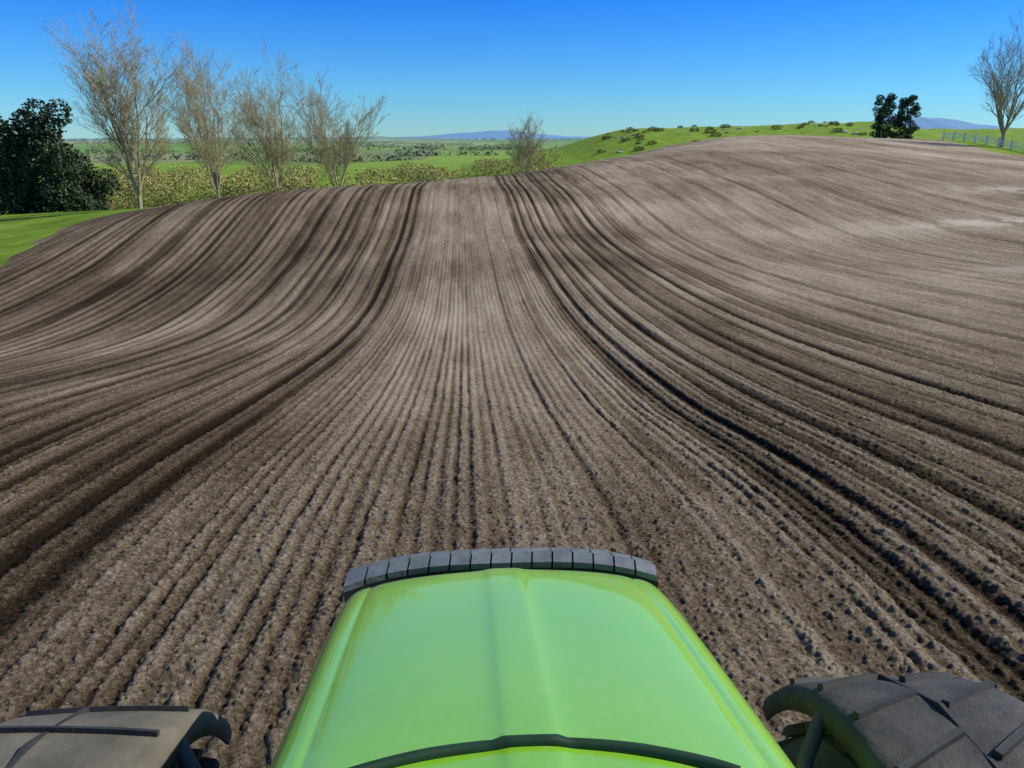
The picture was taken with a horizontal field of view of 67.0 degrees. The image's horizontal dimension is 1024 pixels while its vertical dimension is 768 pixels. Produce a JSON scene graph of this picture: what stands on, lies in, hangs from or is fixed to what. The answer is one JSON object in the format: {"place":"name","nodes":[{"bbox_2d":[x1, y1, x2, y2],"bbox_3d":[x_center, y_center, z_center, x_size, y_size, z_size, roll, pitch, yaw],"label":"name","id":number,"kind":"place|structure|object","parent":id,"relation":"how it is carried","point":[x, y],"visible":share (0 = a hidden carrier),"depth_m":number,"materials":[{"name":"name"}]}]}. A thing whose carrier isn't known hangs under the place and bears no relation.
{"place":"outdoors","nodes":[
{"label":"outdoors","id":0,"kind":"place"},
{"bbox_2d":[165,136,466,140],"bbox_3d":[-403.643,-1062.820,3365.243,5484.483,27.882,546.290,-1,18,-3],"label":"hill","id":1,"kind":"structure","parent":0,"point":[400,138],"depth_m":3378.63,"materials":[{"name":"green plant"}]},
{"bbox_2d":[0,121,1023,767],"bbox_3d":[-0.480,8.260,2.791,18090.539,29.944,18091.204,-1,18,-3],"label":"ground","id":2,"kind":"structure","parent":0,"point":[752,395],"depth_m":12.78,"materials":[{"name":"soil"}]},
{"bbox_2d":[0,97,120,214],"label":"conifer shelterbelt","id":3,"kind":"object","parent":2,"relation":"on","point":[31,192],"visible":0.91,"depth_m":95.36,"materials":[{"name":"green plant"}]},
{"bbox_2d":[37,0,191,208],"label":"bare tree","id":4,"kind":"object","parent":2,"relation":"on","point":[100,84],"visible":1,"depth_m":70.86,"materials":[{"name":"beige plant"}]},
{"bbox_2d":[146,28,252,197],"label":"bare tree","id":5,"kind":"object","parent":2,"relation":"on","point":[210,135],"visible":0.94,"depth_m":81.45,"materials":[{"name":"beige plant"}]},
{"bbox_2d":[58,171,441,210],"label":"scrub","id":6,"kind":"object","parent":2,"relation":"on","point":[164,195],"visible":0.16,"depth_m":117.40,"materials":[{"name":"green plant"}]},
{"bbox_2d":[220,41,319,190],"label":"bare tree","id":7,"kind":"object","parent":2,"relation":"on","point":[252,116],"visible":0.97,"depth_m":88.85,"materials":[{"name":"beige plant"}]},
{"bbox_2d":[45,137,584,161],"bbox_3d":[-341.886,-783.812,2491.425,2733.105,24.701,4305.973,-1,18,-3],"label":"distant trees","id":8,"kind":"object","parent":2,"relation":"on","point":[359,158],"visible":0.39,"depth_m":595.32,"materials":[{"name":"green plant"}]},
{"bbox_2d":[92,147,560,197],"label":"willow hedge","id":9,"kind":"object","parent":2,"relation":"on","point":[124,180],"visible":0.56,"depth_m":230.66,"materials":[{"name":"green plant"}]},
{"bbox_2d":[274,61,390,186],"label":"bare tree","id":10,"kind":"object","parent":2,"relation":"on","point":[345,136],"visible":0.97,"depth_m":98.93,"materials":[{"name":"brown plant"}]},
{"bbox_2d":[0,547,1023,767],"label":"tractor","id":11,"kind":"object","parent":2,"relation":"on","point":[546,657],"visible":1,"depth_m":1.85,"materials":[{"name":"green paint"}]},
{"bbox_2d":[503,113,545,172],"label":"bare tree","id":12,"kind":"object","parent":2,"relation":"on","point":[520,153],"visible":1,"depth_m":142.99,"materials":[{"name":"brown plant"}]},
{"bbox_2d":[596,120,867,153],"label":"hill scrub","id":13,"kind":"object","parent":2,"relation":"on","point":[654,129],"visible":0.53,"depth_m":299.72,"materials":[{"name":"green plant"}]},
{"bbox_2d":[614,125,861,152],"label":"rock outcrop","id":14,"kind":"object","parent":2,"relation":"on","point":[842,131],"visible":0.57,"depth_m":292.07,"materials":[{"name":"stone"}]},
{"bbox_2d":[869,93,897,137],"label":"pine tree","id":15,"kind":"object","parent":2,"relation":"on","point":[883,111],"visible":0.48,"depth_m":225.22,"materials":[{"name":"green plant"}]},
{"bbox_2d":[889,95,920,138],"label":"pine tree","id":16,"kind":"object","parent":2,"relation":"on","point":[905,103],"visible":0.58,"depth_m":225.48,"materials":[{"name":"green plant"}]},
{"bbox_2d":[942,132,1023,151],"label":"fence","id":17,"kind":"object","parent":2,"relation":"on","point":[987,140],"visible":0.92,"depth_m":142.94,"materials":[{"name":"white paint"}]},
{"bbox_2d":[967,5,1023,146],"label":"bare tree","id":18,"kind":"object","parent":2,"relation":"on","point":[999,93],"visible":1,"depth_m":136.66,"materials":[{"name":"brown plant"}]},
{"bbox_2d":[0,0,1023,138],"label":"sky","id":19,"kind":"structure","parent":0,"point":[590,68],"materials":[{"name":"blue"}]},
{"bbox_2d":[409,116,1010,138],"bbox_3d":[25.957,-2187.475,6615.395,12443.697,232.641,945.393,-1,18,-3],"label":"hill","id":20,"kind":"structure","parent":0,"point":[929,123],"depth_m":6690.13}
]}

